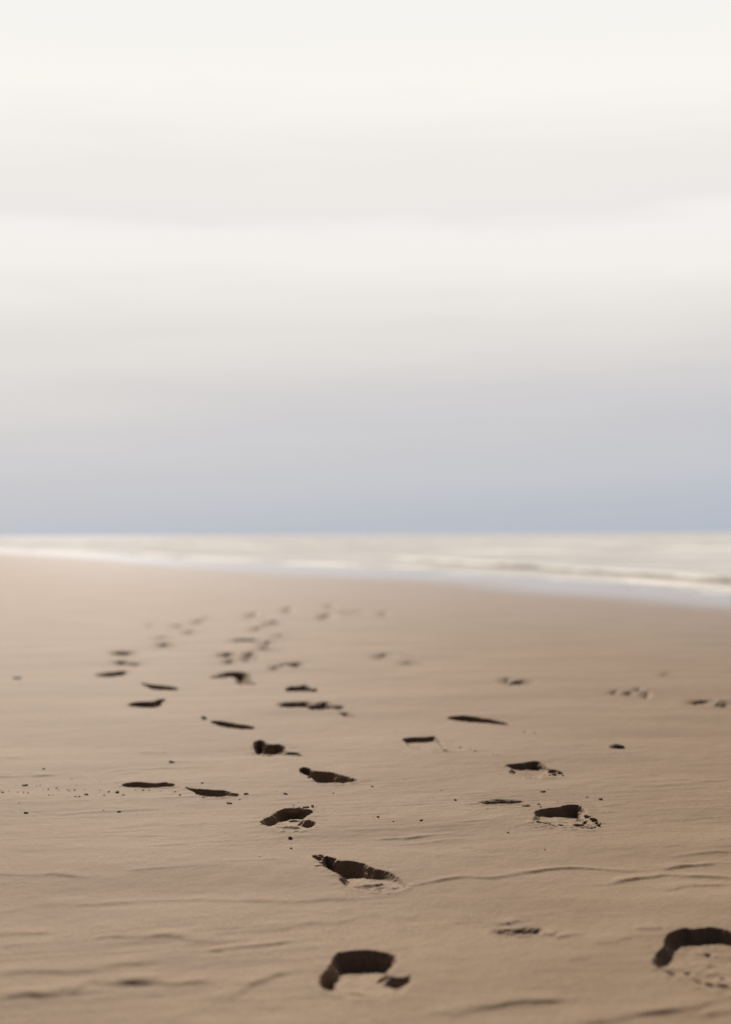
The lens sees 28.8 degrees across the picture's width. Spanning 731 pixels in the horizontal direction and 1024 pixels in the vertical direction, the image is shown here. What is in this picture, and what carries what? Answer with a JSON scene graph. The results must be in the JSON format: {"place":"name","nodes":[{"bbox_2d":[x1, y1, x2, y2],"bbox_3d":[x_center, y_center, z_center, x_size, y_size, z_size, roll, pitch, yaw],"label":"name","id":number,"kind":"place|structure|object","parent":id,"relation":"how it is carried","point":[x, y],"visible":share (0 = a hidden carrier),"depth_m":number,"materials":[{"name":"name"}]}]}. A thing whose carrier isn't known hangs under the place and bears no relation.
{"place":"outdoors","nodes":[
{"label":"outdoors","id":0,"kind":"place"},
{"bbox_2d":[286,807,299,812],"bbox_3d":[-0.158,0.646,3.092,0.031,0.010,0.024,0,-1,-4],"label":"sand clod","id":1,"kind":"object","parent":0,"point":[291,809],"visible":1,"depth_m":3.08,"materials":[{"name":"brown sand"}]},
{"bbox_2d":[0,549,730,1023],"bbox_3d":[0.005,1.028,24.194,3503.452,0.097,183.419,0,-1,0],"label":"sand","id":2,"kind":"structure","parent":0,"point":[164,905],"depth_m":3.27,"materials":[{"name":"beige sand"}]},
{"bbox_2d":[92,671,131,676],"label":"footprint","id":3,"kind":"object","parent":2,"relation":"on","point":[111,673],"visible":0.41,"depth_m":6.28},
{"bbox_2d":[104,651,141,655],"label":"footprint","id":4,"kind":"object","parent":2,"relation":"on","point":[122,653],"visible":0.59,"depth_m":7.39},
{"bbox_2d":[106,660,148,665],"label":"footprint","id":5,"kind":"object","parent":2,"relation":"on","point":[124,662],"visible":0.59,"depth_m":6.78},
{"bbox_2d":[127,699,166,707],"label":"footprint","id":6,"kind":"object","parent":2,"relation":"on","point":[152,704],"visible":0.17,"depth_m":5.15},
{"bbox_2d":[121,782,175,787],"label":"footprint","id":7,"kind":"object","parent":2,"relation":"on","point":[145,784],"visible":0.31,"depth_m":3.43},
{"bbox_2d":[140,623,160,628],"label":"footprint","id":8,"kind":"object","parent":2,"relation":"on","point":[149,625],"visible":1,"depth_m":9.51},
{"bbox_2d":[140,683,178,689],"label":"footprint","id":9,"kind":"object","parent":2,"relation":"on","point":[156,687],"visible":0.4,"depth_m":5.69},
{"bbox_2d":[146,635,179,640],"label":"footprint","id":10,"kind":"object","parent":2,"relation":"on","point":[163,638],"visible":0.9,"depth_m":8.41},
{"bbox_2d":[149,642,179,647],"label":"footprint","id":11,"kind":"object","parent":2,"relation":"on","point":[165,645],"visible":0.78,"depth_m":7.90},
{"bbox_2d":[162,624,193,629],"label":"footprint","id":12,"kind":"object","parent":2,"relation":"on","point":[178,626],"visible":0.95,"depth_m":9.43},
{"bbox_2d":[175,629,204,635],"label":"footprint","id":13,"kind":"object","parent":2,"relation":"on","point":[190,632],"visible":0.88,"depth_m":8.89},
{"bbox_2d":[184,620,213,625],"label":"footprint","id":14,"kind":"object","parent":2,"relation":"on","point":[197,622],"visible":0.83,"depth_m":9.90},
{"bbox_2d":[193,617,218,620],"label":"footprint","id":15,"kind":"object","parent":2,"relation":"on","point":[205,618],"visible":0.97,"depth_m":10.34},
{"bbox_2d":[185,787,240,796],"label":"footprint","id":16,"kind":"object","parent":2,"relation":"on","point":[210,792],"visible":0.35,"depth_m":3.34},
{"bbox_2d":[211,652,242,664],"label":"footprint","id":17,"kind":"object","parent":2,"relation":"on","point":[225,655],"visible":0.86,"depth_m":7.09},
{"bbox_2d":[200,716,255,729],"bbox_3d":[-0.460,0.687,4.539,0.088,0.031,0.348,0,-1,-38],"label":"footprint","id":18,"kind":"object","parent":2,"relation":"on","point":[230,725],"visible":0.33,"depth_m":4.55},
{"bbox_2d":[207,671,259,684],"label":"footprint","id":19,"kind":"object","parent":2,"relation":"on","point":[243,678],"visible":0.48,"depth_m":6.18},
{"bbox_2d":[223,638,270,642],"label":"footprint","id":20,"kind":"object","parent":2,"relation":"on","point":[252,640],"visible":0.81,"depth_m":8.22},
{"bbox_2d":[235,651,263,662],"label":"footprint","id":21,"kind":"object","parent":2,"relation":"on","point":[251,656],"visible":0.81,"depth_m":7.14},
{"bbox_2d":[239,613,274,618],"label":"footprint","id":22,"kind":"object","parent":2,"relation":"on","point":[256,615],"visible":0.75,"depth_m":10.78},
{"bbox_2d":[243,626,274,632],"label":"footprint","id":23,"kind":"object","parent":2,"relation":"on","point":[254,629],"visible":0.84,"depth_m":9.13},
{"bbox_2d":[251,640,283,648],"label":"footprint","id":24,"kind":"object","parent":2,"relation":"on","point":[271,644],"visible":0.92,"depth_m":7.91},
{"bbox_2d":[248,646,290,651],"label":"footprint","id":25,"kind":"object","parent":2,"relation":"on","point":[279,648],"visible":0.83,"depth_m":7.51},
{"bbox_2d":[256,620,293,627],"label":"footprint","id":26,"kind":"object","parent":2,"relation":"on","point":[272,623],"visible":0.75,"depth_m":9.79},
{"bbox_2d":[252,740,300,754],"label":"footprint","id":27,"kind":"object","parent":2,"relation":"on","point":[260,747],"visible":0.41,"depth_m":4.07},
{"bbox_2d":[264,634,299,637],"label":"footprint","id":28,"kind":"object","parent":2,"relation":"on","point":[281,636],"visible":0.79,"depth_m":8.54},
{"bbox_2d":[264,661,310,670],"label":"footprint","id":29,"kind":"object","parent":2,"relation":"on","point":[276,667],"visible":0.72,"depth_m":6.59},
{"bbox_2d":[259,807,318,831],"bbox_3d":[-0.160,0.655,2.996,0.126,0.023,0.260,0,-1,0],"label":"footprint","id":30,"kind":"object","parent":2,"relation":"on","point":[281,819],"visible":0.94,"depth_m":3.02},
{"bbox_2d":[277,607,300,613],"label":"footprint","id":31,"kind":"object","parent":2,"relation":"on","point":[287,610],"visible":0.84,"depth_m":11.48},
{"bbox_2d":[284,685,318,691],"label":"footprint","id":32,"kind":"object","parent":2,"relation":"on","point":[305,688],"visible":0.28,"depth_m":5.65},
{"bbox_2d":[273,701,360,716],"bbox_3d":[-0.175,0.695,4.909,0.270,0.042,0.474,0,-1,-8],"label":"footprint","id":33,"kind":"object","parent":2,"relation":"on","point":[317,705],"visible":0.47,"depth_m":5.07},
{"bbox_2d":[312,854,321,860],"bbox_3d":[-0.089,0.632,2.605,0.022,0.004,0.010,25,28,33],"label":"sand clod","id":34,"kind":"object","parent":2,"relation":"on","point":[316,857],"visible":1,"depth_m":2.60,"materials":[{"name":"brown sand"}]},
{"bbox_2d":[313,613,340,620],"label":"footprint","id":35,"kind":"object","parent":2,"relation":"on","point":[325,616],"visible":0.88,"depth_m":10.56},
{"bbox_2d":[298,767,359,784],"bbox_3d":[-0.106,0.672,3.538,0.114,0.039,0.290,0,-1,-24],"label":"footprint","id":36,"kind":"object","parent":2,"relation":"on","point":[326,777],"visible":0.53,"depth_m":3.58},
{"bbox_2d":[321,604,340,608],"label":"footprint","id":37,"kind":"object","parent":2,"relation":"on","point":[327,606],"visible":0.86,"depth_m":12.09},
{"bbox_2d":[320,856,409,892],"bbox_3d":[-0.006,0.655,2.532,0.117,0.030,0.297,0,-1,-17],"label":"footprint","id":38,"kind":"object","parent":2,"relation":"on","point":[359,876],"visible":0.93,"depth_m":2.55},
{"bbox_2d":[316,949,414,998],"bbox_3d":[0.000,0.645,1.956,0.134,0.028,0.226,0,-1,0],"label":"footprint","id":39,"kind":"object","parent":2,"relation":"on","point":[358,973],"visible":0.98,"depth_m":1.98},
{"bbox_2d":[375,611,394,616],"bbox_3d":[0.145,0.774,10.735,0.152,0.015,0.774,0,-1,0],"label":"sand dent","id":40,"kind":"object","parent":2,"relation":"on","point":[384,613],"visible":0.98,"depth_m":10.78,"materials":[{"name":"beige sand"}]},
{"bbox_2d":[366,653,428,664],"bbox_3d":[0.134,0.713,6.847,0.231,0.019,0.677,0,-1,-18],"label":"sand dent","id":41,"kind":"object","parent":2,"relation":"on","point":[380,656],"visible":0.91,"depth_m":6.94,"materials":[{"name":"beige sand"}]},
{"bbox_2d":[401,736,448,750],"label":"footprint","id":42,"kind":"object","parent":2,"relation":"on","point":[434,743],"visible":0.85,"depth_m":4.15},
{"bbox_2d":[447,715,510,724],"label":"footprint","id":43,"kind":"object","parent":2,"relation":"on","point":[464,718],"visible":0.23,"depth_m":4.67},
{"bbox_2d":[476,799,527,804],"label":"footprint","id":44,"kind":"object","parent":2,"relation":"on","point":[501,801],"visible":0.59,"depth_m":3.20},
{"bbox_2d":[493,677,540,684],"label":"footprint","id":45,"kind":"object","parent":2,"relation":"on","point":[509,680],"visible":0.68,"depth_m":5.82},
{"bbox_2d":[487,926,547,936],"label":"footprints","id":46,"kind":"object","parent":2,"relation":"on","point":[520,931],"visible":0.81,"depth_m":2.17,"materials":[{"name":"beige sand"}]},
{"bbox_2d":[503,761,550,777],"bbox_3d":[0.414,0.662,3.612,0.118,0.022,0.268,0,-1,0],"label":"footprint","id":47,"kind":"object","parent":2,"relation":"on","point":[536,769],"visible":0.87,"depth_m":3.68},
{"bbox_2d":[531,804,597,829],"bbox_3d":[0.413,0.658,3.020,0.137,0.028,0.284,0,-1,0],"label":"footprint","id":48,"kind":"object","parent":2,"relation":"on","point":[569,816],"visible":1,"depth_m":3.07},
{"bbox_2d":[609,744,623,747],"bbox_3d":[0.701,0.651,3.963,0.042,0.011,0.036,0,-1,0],"label":"pebble","id":49,"kind":"object","parent":2,"relation":"on","point":[616,746],"visible":1,"depth_m":3.95,"materials":[{"name":"stone"}]},
{"bbox_2d":[602,687,655,698],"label":"footprint","id":50,"kind":"object","parent":2,"relation":"on","point":[643,694],"visible":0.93,"depth_m":5.37},
{"bbox_2d":[651,672,678,676],"bbox_3d":[1.268,0.689,6.004,0.132,0.009,0.205,0,-1,0],"label":"sand dent","id":51,"kind":"object","parent":2,"relation":"on","point":[661,674],"visible":0.96,"depth_m":6.03,"materials":[{"name":"beige sand"}]},
{"bbox_2d":[649,926,730,994],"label":"footprint","id":52,"kind":"object","parent":2,"relation":"on","point":[701,957],"visible":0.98,"depth_m":2.05},
{"bbox_2d":[680,698,730,708],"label":"footprint","id":53,"kind":"object","parent":2,"relation":"on","point":[707,702],"visible":0.82,"depth_m":5.05},
{"bbox_2d":[0,533,730,594],"bbox_3d":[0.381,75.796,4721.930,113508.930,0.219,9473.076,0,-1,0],"label":"sea","id":54,"kind":"structure","parent":0,"point":[694,554],"depth_m":49.14,"materials":[{"name":"liquid"}]},
{"bbox_2d":[381,558,730,583],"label":"breaking wave","id":55,"kind":"object","parent":54,"relation":"on","point":[723,579],"visible":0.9,"depth_m":20.83,"materials":[{"name":"liquid"}]},
{"bbox_2d":[0,0,730,536],"label":"sky","id":56,"kind":"structure","parent":0,"point":[268,267],"materials":[{"name":"white"}]}
]}

